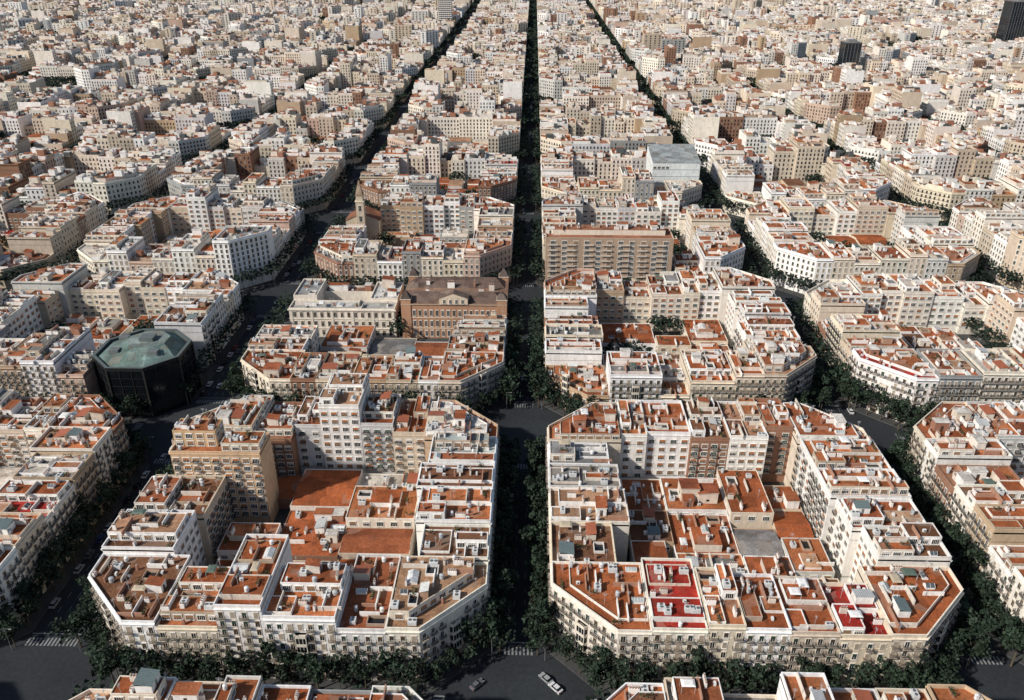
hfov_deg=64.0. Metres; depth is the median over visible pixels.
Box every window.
[0,442,8,446]
[0,462,5,467]
[0,594,8,604]
[2,371,8,377]
[2,569,10,579]
[3,449,10,453]
[5,455,12,459]
[5,579,13,588]
[7,435,14,441]
[7,462,15,466]
[8,562,16,572]
[9,371,15,377]
[9,588,15,597]
[10,442,17,447]
[11,571,19,581]
[12,378,17,384]
[12,449,19,454]
[14,455,21,461]
[14,555,21,565]
[16,371,22,377]
[16,462,23,466]
[17,435,24,440]
[17,565,25,574]
[18,378,24,384]
[19,442,26,446]
[19,546,26,556]
[21,385,26,391]
[21,449,28,453]
[22,556,30,565]
[24,540,32,549]
[25,379,31,385]
[25,564,33,574]
[27,434,34,439]
[28,386,33,392]
[28,549,35,558]
[30,533,37,543]
[31,558,37,567]
[33,543,40,552]
[35,366,40,372]
[35,527,42,536]
[38,536,45,545]
[40,520,47,530]
[41,386,46,392]
[43,529,50,539]
[46,538,52,547]
[47,520,55,529]
[50,529,57,536]
[51,373,56,379]
[52,513,60,523]
[54,386,60,392]
[55,522,62,530]
[57,507,64,516]
[60,379,65,385]
[60,516,67,524]
[62,386,67,392]
[62,501,69,510]
[65,510,71,518]
[67,495,74,504]
[70,505,76,512]
[71,386,76,392]
[72,490,78,499]
[75,480,81,489]
[79,475,85,483]
[82,483,88,492]
[84,470,90,478]
[85,492,90,500]
[86,478,92,486]
[88,465,94,473]
[89,487,94,494]
[90,473,96,481]
[92,460,98,468]
[95,451,100,459]
[95,468,100,476]
[101,602,117,644]
[102,442,108,450]
[104,450,110,457]
[106,457,112,464]
[116,625,123,633]
[119,632,125,641]
[124,626,132,635]
[126,635,135,643]
[129,642,137,651]
[136,626,143,633]
[138,634,145,641]
[141,643,147,649]
[146,626,155,635]
[148,636,157,643]
[151,643,159,651]
[158,632,167,641]
[161,641,169,650]
[163,650,171,659]
[168,632,177,641]
[171,641,179,650]
[172,457,180,463]
[174,465,181,471]
[174,651,181,659]
[179,632,187,641]
[180,541,184,551]
[181,641,189,650]
[182,457,190,462]
[184,465,191,470]
[189,632,197,641]
[192,457,199,464]
[192,642,200,650]
[193,465,201,471]
[194,651,202,659]
[200,633,208,641]
[202,458,209,462]
[202,642,210,650]
[203,465,211,470]
[205,516,211,525]
[207,525,213,533]
[209,509,215,518]
[209,534,214,540]
[210,329,217,350]
[210,540,216,548]
[210,633,218,642]
[211,519,216,526]
[212,458,219,464]
[212,548,217,555]
[212,642,220,651]
[213,465,221,472]
[213,503,218,511]
[213,526,218,533]
[214,651,222,660]
[215,512,220,519]
[215,534,219,540]
[215,611,225,620]
[217,496,222,504]
[217,519,221,526]
[217,621,227,629]
[218,660,224,668]
[219,505,224,512]
[219,629,229,637]
[220,554,227,558]
[220,638,230,645]
[221,489,225,498]
[222,458,229,462]
[222,519,226,526]
[222,646,232,653]
[224,466,230,470]
[224,483,229,491]
[224,505,228,512]
[225,473,232,478]
[226,492,230,499]
[227,481,233,485]
[229,488,235,493]
[229,611,235,618]
[230,496,236,500]
[230,620,237,626]
[232,458,239,464]
[232,503,238,508]
[232,628,238,635]
[233,466,240,472]
[233,511,239,515]
[234,636,240,643]
[235,473,242,479]
[236,481,243,487]
[236,644,242,651]
[238,489,245,495]
[239,496,246,502]
[239,612,248,621]
[240,503,247,509]
[240,622,250,629]
[242,458,249,463]
[242,511,249,517]
[242,630,252,637]
[243,466,250,470]
[244,638,254,645]
[245,474,252,478]
[246,481,253,486]
[246,646,255,653]
[247,489,254,493]
[247,654,255,661]
[249,496,256,501]
[250,504,257,508]
[251,368,258,392]
[251,511,258,515]
[252,458,259,464]
[252,612,258,619]
[253,466,260,472]
[254,474,261,480]
[254,620,260,627]
[256,481,263,487]
[256,629,262,635]
[257,489,264,495]
[257,637,263,643]
[258,496,265,502]
[260,504,267,510]
[261,511,268,517]
[265,623,273,632]
[266,633,274,642]
[275,445,282,451]
[276,454,283,459]
[276,623,282,630]
[277,383,282,389]
[278,462,284,467]
[278,633,283,640]
[279,470,285,475]
[279,643,285,649]
[284,445,291,450]
[285,454,292,458]
[285,624,293,633]
[287,462,293,466]
[287,633,294,642]
[288,470,294,474]
[289,643,295,651]
[292,383,297,389]
[294,633,309,671]
[297,624,303,630]
[298,431,305,436]
[300,439,306,444]
[301,446,307,452]
[302,454,308,459]
[303,462,309,467]
[306,624,314,633]
[308,634,315,642]
[309,643,317,652]
[312,431,318,435]
[313,439,319,443]
[314,447,320,451]
[315,454,321,458]
[316,462,322,466]
[317,624,323,631]
[319,634,324,640]
[320,411,327,416]
[320,643,326,650]
[321,419,327,423]
[322,427,328,431]
[322,653,327,659]
[323,434,329,438]
[324,442,330,446]
[325,449,331,453]
[326,456,332,460]
[327,463,333,467]
[327,624,334,633]
[328,634,336,643]
[330,412,337,416]
[330,644,337,652]
[331,419,337,424]
[332,427,338,431]
[333,434,339,439]
[334,442,340,446]
[335,449,341,453]
[336,456,342,460]
[337,464,343,468]
[339,635,347,644]
[341,412,347,416]
[341,419,348,424]
[341,645,348,653]
[342,427,348,431]
[343,434,349,439]
[344,442,350,446]
[345,449,351,453]
[346,457,352,461]
[346,464,352,468]
[349,521,356,525]
[350,412,357,416]
[352,420,358,424]
[352,427,358,431]
[352,635,359,644]
[353,435,359,439]
[353,645,360,653]
[354,442,360,446]
[354,449,361,453]
[355,457,361,461]
[356,464,362,468]
[362,521,369,526]
[363,429,369,435]
[363,436,370,442]
[364,443,370,449]
[364,636,371,645]
[365,450,371,456]
[365,457,372,462]
[365,645,372,654]
[366,464,372,469]
[366,655,373,663]
[373,384,378,390]
[374,429,380,435]
[374,436,380,442]
[375,443,381,449]
[376,450,382,456]
[376,457,382,463]
[376,521,383,526]
[376,636,383,645]
[377,464,383,469]
[377,646,384,654]
[380,384,385,390]
[384,429,391,435]
[385,436,391,442]
[386,443,392,449]
[386,450,392,456]
[387,384,393,390]
[387,457,393,463]
[387,464,393,470]
[387,635,395,644]
[389,645,395,653]
[390,522,397,526]
[395,439,401,444]
[395,446,402,452]
[396,454,402,459]
[396,461,403,466]
[397,468,403,473]
[399,635,406,644]
[400,645,406,654]
[401,656,407,663]
[404,522,410,526]
[406,439,412,443]
[406,446,412,451]
[407,454,413,458]
[407,461,413,465]
[410,636,417,644]
[411,645,418,654]
[417,439,423,445]
[417,447,423,452]
[417,454,424,460]
[421,632,428,643]
[422,642,429,652]
[423,651,430,661]
[430,626,437,637]
[431,636,438,646]
[431,645,438,655]
[439,385,445,391]
[439,620,446,631]
[439,630,446,640]
[440,639,447,649]
[441,649,447,658]
[447,385,452,391]
[449,617,461,649]
[454,385,459,391]
[461,383,466,390]
[464,603,471,614]
[465,613,471,623]
[472,598,479,608]
[472,608,479,616]
[479,371,486,400]
[480,592,487,603]
[481,602,487,612]
[481,622,487,630]
[550,590,558,601]
[550,600,557,608]
[557,613,564,622]
[557,621,565,630]
[557,629,564,637]
[558,595,565,606]
[558,605,566,614]
[561,372,569,401]
[565,611,573,620]
[565,619,573,628]
[565,627,572,634]
[566,601,574,612]
[574,607,582,618]
[575,619,587,652]
[582,613,590,624]
[589,637,597,645]
[590,619,598,630]
[590,629,598,638]
[598,624,607,636]
[598,635,605,644]
[606,641,615,651]
[607,631,615,642]
[610,386,616,392]
[610,393,615,399]
[618,645,625,653]
[619,635,626,644]
[621,473,627,477]
[622,457,628,461]
[622,465,628,469]
[623,441,630,445]
[623,449,629,453]
[627,670,633,677]
[629,654,636,661]
[629,662,635,669]
[630,636,638,645]
[630,646,637,653]
[631,385,639,398]
[634,465,641,469]
[634,473,640,477]
[635,457,641,461]
[636,441,643,445]
[636,449,642,453]
[640,380,646,386]
[640,654,647,661]
[641,646,648,653]
[642,636,649,645]
[645,470,651,474]
[646,455,653,459]
[646,462,652,466]
[647,447,653,451]
[648,380,653,386]
[648,439,654,443]
[651,653,658,660]
[652,644,659,652]
[653,634,660,643]
[654,387,660,393]
[655,380,661,386]
[656,470,662,474]
[657,455,664,459]
[657,462,663,467]
[658,447,664,451]
[659,439,665,443]
[660,670,667,677]
[661,661,667,669]
[662,653,669,660]
[663,644,670,652]
[664,634,672,643]
[667,463,674,467]
[667,470,673,474]
[668,455,674,459]
[669,447,675,451]
[670,439,676,444]
[673,653,680,661]
[674,644,681,652]
[675,634,683,643]
[678,463,684,467]
[679,455,685,459]
[680,447,686,452]
[681,439,687,444]
[682,670,689,676]
[684,653,691,661]
[685,644,692,652]
[686,635,694,644]
[688,473,694,477]
[689,466,695,471]
[690,458,696,464]
[691,444,698,449]
[691,451,697,457]
[697,473,704,477]
[697,635,705,644]
[698,386,703,392]
[698,466,705,470]
[699,459,705,463]
[700,451,707,455]
[701,444,708,448]
[705,386,711,392]
[706,651,715,660]
[707,473,713,477]
[707,642,716,650]
[708,466,714,471]
[708,632,718,641]
[709,459,715,464]
[710,451,716,457]
[711,444,717,450]
[712,386,718,392]
[718,459,725,463]
[719,452,725,456]
[720,386,725,392]
[720,444,727,448]
[720,651,726,658]
[721,642,727,648]
[723,632,729,639]
[727,386,733,392]
[728,459,734,463]
[729,451,736,455]
[730,443,737,447]
[730,652,740,659]
[732,642,741,651]
[733,516,741,520]
[733,632,743,641]
[735,379,741,385]
[737,459,744,463]
[739,451,745,455]
[740,443,746,447]
[741,663,748,670]
[742,379,748,385]
[742,653,750,662]
[744,645,752,653]
[746,635,754,644]
[747,459,753,463]
[748,387,754,393]
[748,451,755,455]
[748,516,755,520]
[749,443,756,448]
[750,379,755,385]
[754,654,762,662]
[755,467,761,471]
[755,644,763,653]
[756,459,763,463]
[757,635,765,644]
[758,451,764,456]
[759,443,765,448]
[762,468,769,473]
[762,516,769,521]
[764,461,770,466]
[765,454,771,459]
[765,654,773,662]
[766,447,772,452]
[767,440,774,445]
[767,645,775,653]
[768,433,775,438]
[768,635,776,644]
[772,379,777,385]
[774,662,782,671]
[775,468,782,473]
[776,461,783,466]
[776,653,784,662]
[778,454,785,459]
[778,645,786,653]
[779,379,784,385]
[779,447,786,452]
[780,440,787,445]
[780,635,788,644]
[781,433,789,438]
[785,664,795,671]
[787,656,796,664]
[788,648,798,655]
[790,638,800,647]
[794,375,803,401]
[795,453,800,460]
[797,445,801,453]
[800,473,805,479]
[801,648,811,655]
[803,457,808,465]
[803,638,813,647]
[809,470,814,478]
[809,492,814,499]
[809,513,814,520]
[811,485,815,491]
[811,506,815,513]
[811,656,821,664]
[812,475,817,484]
[813,499,817,506]
[813,521,817,528]
[813,648,823,656]
[814,491,819,498]
[814,513,819,520]
[815,638,825,647]
[816,482,821,491]
[816,506,821,513]
[816,528,821,535]
[817,499,822,505]
[818,521,823,528]
[819,489,824,498]
[819,513,825,520]
[821,505,826,513]
[823,496,828,505]
[823,657,833,664]
[824,542,829,550]
[825,648,835,656]
[826,533,831,542]
[827,638,837,647]
[828,525,833,533]
[830,516,835,525]
[832,507,837,516]
[833,549,839,557]
[835,540,841,549]
[837,532,843,540]
[837,653,845,662]
[839,522,845,531]
[839,643,848,652]
[848,663,855,669]
[851,653,857,659]
[853,557,857,567]
[853,643,860,650]
[856,370,862,377]
[861,549,865,559]
[862,653,871,662]
[863,373,869,379]
[863,541,867,551]
[865,643,874,652]
[869,382,874,388]
[870,375,876,382]
[871,368,877,375]
[875,383,887,406]
[879,644,886,650]
[885,373,891,380]
[888,649,897,658]
[889,390,895,396]
[891,383,897,389]
[891,641,900,650]
[893,376,899,382]
[896,392,902,399]
[897,658,906,666]
[898,385,904,392]
[900,378,906,385]
[900,650,909,658]
[903,641,911,650]
[905,388,911,395]
[907,381,913,388]
[910,431,915,438]
[911,650,920,658]
[912,397,918,403]
[914,390,920,396]
[914,641,923,650]
[915,383,922,389]
[921,445,926,453]
[925,473,931,480]
[925,641,931,648]
[927,465,933,472]
[927,481,933,489]
[928,390,935,396]
[929,456,935,465]
[929,634,935,642]
[930,383,937,389]
[930,472,936,480]
[930,618,948,660]
[931,486,937,494]
[933,477,939,486]
[934,396,939,402]
[934,491,940,499]
[934,628,940,636]
[937,482,943,490]
[938,381,945,387]
[938,496,944,504]
[940,487,947,495]
[944,492,950,501]
[945,381,952,387]
[947,501,953,509]
[949,515,955,523]
[950,492,956,500]
[951,506,958,515]
[952,381,959,387]
[952,606,958,613]
[954,497,961,506]
[956,513,962,521]
[957,389,964,395]
[958,503,965,513]
[960,381,966,387]
[960,518,967,527]
[963,509,970,519]
[964,389,971,395]
[966,381,973,387]
[967,520,973,528]
[969,511,976,521]
[969,535,975,542]
[971,389,978,395]
[971,527,978,535]
[974,517,981,527]
[976,534,983,542]
[977,391,984,397]
[978,524,986,534]
[979,384,986,390]
[981,377,988,383]
[981,540,988,548]
[981,563,988,570]
[983,531,991,540]
[985,391,991,397]
[985,552,991,562]
[986,384,993,390]
[986,569,993,577]
[989,377,995,383]
[989,559,996,569]
[992,391,998,397]
[994,384,1000,390]
[994,567,1001,577]
[996,377,1002,383]
[996,584,1004,592]
[998,391,1005,397]
[999,574,1007,584]
[1001,384,1007,390]
[1002,377,1009,383]
[1002,592,1009,600]
[1005,391,1012,397]
[1005,584,1012,592]
[1006,442,1013,446]
[1007,384,1014,390]
[1008,574,1016,584]
[1010,377,1016,383]
[1010,464,1016,469]
[1010,598,1015,607]
[1011,391,1018,397]
[1011,456,1018,462]
[1012,607,1020,616]
[1013,589,1018,599]
[1014,384,1021,390]
[1014,449,1021,455]
[1015,599,1023,607]
[1016,377,1023,383]
[1016,442,1023,448]
[1016,581,1021,590]
[1017,471,1023,475]
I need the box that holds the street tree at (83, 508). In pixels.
[73,493,101,533]
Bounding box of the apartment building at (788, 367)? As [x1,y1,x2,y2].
[749,338,817,402]
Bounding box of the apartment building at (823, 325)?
[813,318,829,357]
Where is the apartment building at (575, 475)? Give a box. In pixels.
[546,463,620,502]
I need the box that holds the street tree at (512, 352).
[505,344,521,369]
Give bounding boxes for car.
[48,598,60,608]
[73,564,84,573]
[83,549,94,558]
[95,534,105,543]
[103,522,112,530]
[141,471,149,478]
[159,453,167,460]
[200,390,206,395]
[206,381,212,386]
[469,678,484,691]
[538,672,552,684]
[548,681,562,694]
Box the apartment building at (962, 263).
[937,244,980,282]
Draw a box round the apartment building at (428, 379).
[418,356,443,398]
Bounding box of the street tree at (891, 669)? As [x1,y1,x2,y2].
[874,656,911,687]
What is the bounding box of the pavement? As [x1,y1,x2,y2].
[0,1,1023,697]
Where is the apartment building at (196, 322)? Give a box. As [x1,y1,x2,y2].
[153,298,222,367]
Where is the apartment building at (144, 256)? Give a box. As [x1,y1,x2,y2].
[129,242,163,270]
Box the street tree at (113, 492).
[99,481,119,508]
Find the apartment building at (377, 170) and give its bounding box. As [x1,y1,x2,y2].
[369,169,397,171]
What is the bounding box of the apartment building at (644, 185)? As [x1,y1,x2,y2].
[634,169,654,199]
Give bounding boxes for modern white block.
[646,144,700,185]
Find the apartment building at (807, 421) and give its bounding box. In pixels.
[782,398,867,485]
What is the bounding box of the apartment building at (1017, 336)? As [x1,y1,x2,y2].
[1008,317,1023,346]
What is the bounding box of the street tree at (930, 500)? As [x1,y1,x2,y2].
[914,493,941,518]
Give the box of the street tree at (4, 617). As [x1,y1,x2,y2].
[0,610,16,638]
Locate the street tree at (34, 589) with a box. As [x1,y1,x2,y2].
[19,571,45,610]
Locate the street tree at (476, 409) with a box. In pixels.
[468,403,481,412]
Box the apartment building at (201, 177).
[192,169,221,186]
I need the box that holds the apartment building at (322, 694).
[309,689,370,699]
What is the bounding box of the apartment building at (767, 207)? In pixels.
[742,199,789,241]
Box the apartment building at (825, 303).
[805,287,865,344]
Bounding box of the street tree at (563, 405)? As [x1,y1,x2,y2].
[558,392,570,409]
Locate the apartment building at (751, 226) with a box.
[746,213,772,250]
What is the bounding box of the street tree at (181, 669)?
[170,649,199,680]
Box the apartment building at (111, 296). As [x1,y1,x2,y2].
[95,270,133,318]
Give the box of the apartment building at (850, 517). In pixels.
[824,494,925,581]
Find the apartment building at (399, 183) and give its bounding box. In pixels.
[390,174,412,194]
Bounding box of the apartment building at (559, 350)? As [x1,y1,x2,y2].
[543,335,601,366]
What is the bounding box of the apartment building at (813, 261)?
[768,241,833,293]
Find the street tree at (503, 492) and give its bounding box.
[497,482,522,512]
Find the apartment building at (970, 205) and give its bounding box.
[948,194,999,227]
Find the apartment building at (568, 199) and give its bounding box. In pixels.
[542,192,582,224]
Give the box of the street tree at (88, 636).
[80,617,108,647]
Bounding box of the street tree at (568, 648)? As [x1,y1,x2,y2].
[552,633,575,661]
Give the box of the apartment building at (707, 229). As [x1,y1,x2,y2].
[690,224,732,250]
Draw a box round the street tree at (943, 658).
[933,649,960,674]
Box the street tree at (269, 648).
[239,641,277,683]
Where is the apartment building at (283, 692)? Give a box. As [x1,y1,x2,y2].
[258,684,311,699]
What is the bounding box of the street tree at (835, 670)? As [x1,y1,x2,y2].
[820,660,846,687]
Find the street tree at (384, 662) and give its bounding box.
[370,647,410,685]
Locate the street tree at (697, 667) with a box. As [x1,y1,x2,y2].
[687,646,716,676]
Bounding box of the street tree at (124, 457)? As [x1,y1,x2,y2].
[112,450,142,483]
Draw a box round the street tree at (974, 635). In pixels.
[948,627,978,654]
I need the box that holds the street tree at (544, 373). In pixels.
[524,364,549,400]
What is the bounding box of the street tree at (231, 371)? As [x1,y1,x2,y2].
[226,362,244,383]
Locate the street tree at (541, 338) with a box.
[531,333,542,346]
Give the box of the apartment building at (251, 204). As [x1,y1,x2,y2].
[241,193,271,224]
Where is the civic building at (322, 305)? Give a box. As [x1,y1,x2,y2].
[287,275,403,337]
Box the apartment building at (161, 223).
[127,207,171,242]
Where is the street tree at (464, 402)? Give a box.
[455,393,472,408]
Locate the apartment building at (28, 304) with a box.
[0,288,44,334]
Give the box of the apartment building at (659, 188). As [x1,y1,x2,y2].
[653,186,666,199]
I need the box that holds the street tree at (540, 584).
[528,568,547,594]
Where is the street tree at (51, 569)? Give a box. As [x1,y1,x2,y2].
[35,553,63,590]
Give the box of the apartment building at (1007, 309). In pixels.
[986,291,1023,346]
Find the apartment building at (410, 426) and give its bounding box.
[392,393,431,473]
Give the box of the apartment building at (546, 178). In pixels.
[541,175,575,182]
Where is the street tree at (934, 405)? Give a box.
[925,401,940,413]
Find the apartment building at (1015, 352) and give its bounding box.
[992,343,1023,402]
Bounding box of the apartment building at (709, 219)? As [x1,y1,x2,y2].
[685,211,730,250]
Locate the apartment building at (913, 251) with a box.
[894,238,927,278]
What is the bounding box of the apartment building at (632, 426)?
[615,395,646,479]
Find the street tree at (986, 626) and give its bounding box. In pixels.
[951,617,1000,665]
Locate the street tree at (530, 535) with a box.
[518,519,548,555]
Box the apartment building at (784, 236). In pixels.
[763,231,813,276]
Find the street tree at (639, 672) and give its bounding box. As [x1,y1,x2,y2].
[631,655,658,682]
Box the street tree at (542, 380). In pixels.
[528,369,552,407]
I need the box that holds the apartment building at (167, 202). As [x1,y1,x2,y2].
[128,194,178,233]
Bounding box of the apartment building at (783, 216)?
[753,212,791,259]
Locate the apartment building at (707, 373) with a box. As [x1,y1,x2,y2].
[678,348,734,400]
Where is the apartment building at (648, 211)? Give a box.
[634,198,661,224]
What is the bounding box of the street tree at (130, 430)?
[124,419,139,441]
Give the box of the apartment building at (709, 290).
[693,268,720,318]
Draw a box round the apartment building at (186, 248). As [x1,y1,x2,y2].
[171,228,210,272]
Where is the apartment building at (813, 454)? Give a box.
[790,436,891,514]
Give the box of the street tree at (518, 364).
[505,354,524,370]
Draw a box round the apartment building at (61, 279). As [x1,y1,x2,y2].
[11,262,88,317]
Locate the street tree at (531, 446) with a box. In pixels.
[524,439,546,464]
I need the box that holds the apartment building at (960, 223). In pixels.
[955,214,967,231]
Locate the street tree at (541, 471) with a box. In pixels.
[522,465,547,483]
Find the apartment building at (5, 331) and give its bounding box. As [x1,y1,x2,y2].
[0,324,12,337]
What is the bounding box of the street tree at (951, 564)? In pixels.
[949,553,954,566]
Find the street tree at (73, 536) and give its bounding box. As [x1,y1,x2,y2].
[51,523,89,563]
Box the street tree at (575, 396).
[565,393,581,411]
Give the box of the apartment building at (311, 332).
[255,324,319,351]
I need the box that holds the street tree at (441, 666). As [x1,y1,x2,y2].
[426,654,450,682]
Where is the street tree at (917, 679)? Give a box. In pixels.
[901,650,945,688]
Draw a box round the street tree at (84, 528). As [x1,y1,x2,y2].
[68,511,94,548]
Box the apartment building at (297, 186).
[280,169,327,213]
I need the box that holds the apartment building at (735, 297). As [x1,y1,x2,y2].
[723,287,781,346]
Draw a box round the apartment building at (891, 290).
[874,272,903,323]
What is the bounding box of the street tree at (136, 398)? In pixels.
[134,395,150,407]
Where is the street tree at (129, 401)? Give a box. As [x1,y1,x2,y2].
[120,394,137,419]
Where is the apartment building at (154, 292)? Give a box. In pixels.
[141,270,174,314]
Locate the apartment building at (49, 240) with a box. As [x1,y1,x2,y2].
[6,228,66,265]
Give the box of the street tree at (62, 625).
[49,608,95,647]
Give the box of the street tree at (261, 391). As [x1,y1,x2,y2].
[244,387,266,395]
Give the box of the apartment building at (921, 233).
[914,226,964,243]
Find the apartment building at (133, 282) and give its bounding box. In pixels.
[123,264,155,318]
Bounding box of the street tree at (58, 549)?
[38,533,79,577]
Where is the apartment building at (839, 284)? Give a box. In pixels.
[801,277,862,332]
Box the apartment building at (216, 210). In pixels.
[208,194,233,230]
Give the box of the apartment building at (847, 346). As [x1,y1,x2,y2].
[834,334,907,388]
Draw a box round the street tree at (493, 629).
[485,612,515,652]
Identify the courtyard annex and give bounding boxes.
[0,230,14,236]
[0,467,20,486]
[1,234,9,249]
[65,312,99,327]
[90,317,135,340]
[94,339,106,349]
[130,313,159,331]
[160,233,185,243]
[211,229,221,234]
[215,559,233,566]
[217,522,281,558]
[277,475,302,508]
[281,508,346,561]
[290,469,362,510]
[293,556,334,562]
[320,323,376,353]
[320,346,366,353]
[337,558,355,574]
[338,527,415,557]
[345,484,417,540]
[360,472,418,485]
[368,338,416,354]
[379,227,416,245]
[413,234,439,241]
[414,341,447,355]
[440,227,468,242]
[442,241,465,247]
[599,322,655,353]
[602,353,664,371]
[620,478,665,509]
[628,507,673,557]
[629,540,667,561]
[655,335,691,354]
[658,351,679,358]
[660,473,727,514]
[663,357,678,367]
[668,511,739,557]
[672,238,679,256]
[676,550,746,572]
[680,319,727,344]
[691,338,729,351]
[716,466,773,528]
[732,528,784,557]
[743,549,796,575]
[763,485,801,510]
[771,510,814,540]
[780,533,834,577]
[818,575,838,581]
[821,235,856,246]
[849,234,887,248]
[899,325,922,334]
[899,333,934,350]
[916,326,960,339]
[927,330,958,348]
[938,338,983,351]
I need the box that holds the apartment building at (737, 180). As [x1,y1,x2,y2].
[720,169,754,208]
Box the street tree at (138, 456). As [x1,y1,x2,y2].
[127,442,148,473]
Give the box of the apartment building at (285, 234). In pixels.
[258,224,292,261]
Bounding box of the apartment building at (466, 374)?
[439,349,505,411]
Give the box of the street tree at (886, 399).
[875,391,896,419]
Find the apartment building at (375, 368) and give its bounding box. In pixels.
[354,354,393,393]
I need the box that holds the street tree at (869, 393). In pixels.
[859,384,879,414]
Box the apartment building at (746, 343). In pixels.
[742,332,805,349]
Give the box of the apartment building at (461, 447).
[428,429,500,507]
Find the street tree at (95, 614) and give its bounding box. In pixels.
[70,601,101,637]
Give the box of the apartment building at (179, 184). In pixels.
[166,172,195,195]
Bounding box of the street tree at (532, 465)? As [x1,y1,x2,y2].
[526,452,545,480]
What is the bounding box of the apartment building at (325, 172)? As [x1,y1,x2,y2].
[299,167,332,204]
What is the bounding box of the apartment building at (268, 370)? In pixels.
[240,347,305,401]
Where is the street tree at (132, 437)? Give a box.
[127,431,139,446]
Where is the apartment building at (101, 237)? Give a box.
[83,229,126,243]
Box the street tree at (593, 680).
[584,653,609,694]
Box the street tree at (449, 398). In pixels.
[434,392,451,399]
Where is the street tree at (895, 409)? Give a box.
[891,398,910,430]
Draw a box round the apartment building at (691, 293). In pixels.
[676,269,699,331]
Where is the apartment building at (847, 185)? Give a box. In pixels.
[832,176,862,197]
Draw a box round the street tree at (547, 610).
[521,593,559,638]
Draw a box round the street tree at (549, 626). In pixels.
[541,619,558,649]
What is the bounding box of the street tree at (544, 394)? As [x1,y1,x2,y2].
[536,384,550,404]
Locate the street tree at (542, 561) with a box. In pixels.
[527,545,549,579]
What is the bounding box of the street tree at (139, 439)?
[134,432,155,461]
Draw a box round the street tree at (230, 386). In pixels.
[220,375,242,395]
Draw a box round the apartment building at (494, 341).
[447,331,506,371]
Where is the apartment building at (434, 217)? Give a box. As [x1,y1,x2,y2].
[423,195,444,236]
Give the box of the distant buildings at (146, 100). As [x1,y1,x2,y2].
[0,0,1023,699]
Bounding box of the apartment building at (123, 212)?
[114,209,157,243]
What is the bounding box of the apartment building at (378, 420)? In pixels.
[360,390,401,473]
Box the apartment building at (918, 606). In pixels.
[854,560,963,687]
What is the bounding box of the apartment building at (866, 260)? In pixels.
[847,243,879,274]
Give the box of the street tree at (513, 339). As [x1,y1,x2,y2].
[506,335,521,351]
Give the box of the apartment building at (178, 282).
[165,270,196,304]
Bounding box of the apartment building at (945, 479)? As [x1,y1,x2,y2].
[927,460,1020,521]
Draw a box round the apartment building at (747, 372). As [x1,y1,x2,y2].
[725,347,764,400]
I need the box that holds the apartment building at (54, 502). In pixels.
[0,477,82,567]
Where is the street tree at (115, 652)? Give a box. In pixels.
[108,643,122,676]
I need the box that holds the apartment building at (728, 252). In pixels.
[695,234,745,271]
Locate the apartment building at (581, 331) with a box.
[543,321,602,363]
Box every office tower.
[438,0,452,20]
[837,39,862,64]
[995,0,1023,41]
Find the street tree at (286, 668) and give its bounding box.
[272,648,304,684]
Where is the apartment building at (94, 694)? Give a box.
[69,688,111,699]
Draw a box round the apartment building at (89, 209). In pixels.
[47,198,101,231]
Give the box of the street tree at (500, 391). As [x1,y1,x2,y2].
[496,385,512,403]
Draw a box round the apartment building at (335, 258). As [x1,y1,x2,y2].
[314,240,356,284]
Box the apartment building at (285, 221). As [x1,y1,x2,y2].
[249,212,297,252]
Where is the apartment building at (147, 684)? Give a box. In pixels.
[109,667,177,699]
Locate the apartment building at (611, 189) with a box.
[598,179,621,198]
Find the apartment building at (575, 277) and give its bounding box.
[544,268,596,291]
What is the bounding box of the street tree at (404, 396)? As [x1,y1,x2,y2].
[394,390,417,398]
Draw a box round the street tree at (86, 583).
[74,575,93,602]
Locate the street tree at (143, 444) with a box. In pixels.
[129,439,146,454]
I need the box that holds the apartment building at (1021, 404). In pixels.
[1016,400,1023,409]
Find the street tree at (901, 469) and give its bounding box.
[891,460,920,485]
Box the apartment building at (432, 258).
[421,241,446,276]
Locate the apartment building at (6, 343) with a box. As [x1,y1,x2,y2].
[0,338,24,353]
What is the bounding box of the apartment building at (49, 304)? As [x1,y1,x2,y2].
[8,285,65,330]
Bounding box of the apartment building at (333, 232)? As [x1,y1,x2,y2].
[323,226,361,238]
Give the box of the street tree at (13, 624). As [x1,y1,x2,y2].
[0,616,26,646]
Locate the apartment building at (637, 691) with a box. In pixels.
[606,682,665,699]
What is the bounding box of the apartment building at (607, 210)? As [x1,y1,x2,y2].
[595,196,617,224]
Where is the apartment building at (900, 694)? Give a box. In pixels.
[875,688,930,699]
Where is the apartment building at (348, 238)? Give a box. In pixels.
[318,233,358,245]
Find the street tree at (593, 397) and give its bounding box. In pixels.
[586,394,597,404]
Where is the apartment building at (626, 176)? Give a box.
[618,164,635,197]
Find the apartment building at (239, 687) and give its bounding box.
[214,675,262,699]
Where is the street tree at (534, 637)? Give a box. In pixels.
[521,616,555,654]
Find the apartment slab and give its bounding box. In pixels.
[545,221,673,280]
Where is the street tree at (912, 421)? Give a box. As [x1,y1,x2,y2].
[903,414,922,437]
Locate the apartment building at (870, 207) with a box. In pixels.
[845,190,888,235]
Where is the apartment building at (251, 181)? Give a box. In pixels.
[243,172,264,197]
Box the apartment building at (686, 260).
[671,251,701,272]
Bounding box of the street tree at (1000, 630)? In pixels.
[995,610,1023,649]
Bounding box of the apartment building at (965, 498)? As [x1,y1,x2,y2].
[942,477,1023,557]
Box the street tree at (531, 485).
[523,475,547,509]
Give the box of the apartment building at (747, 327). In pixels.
[732,315,800,349]
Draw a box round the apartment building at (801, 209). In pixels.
[780,197,814,234]
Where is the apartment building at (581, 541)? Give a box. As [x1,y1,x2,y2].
[545,520,616,585]
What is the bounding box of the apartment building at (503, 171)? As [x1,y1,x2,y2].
[480,167,516,189]
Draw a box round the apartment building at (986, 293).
[966,281,1019,333]

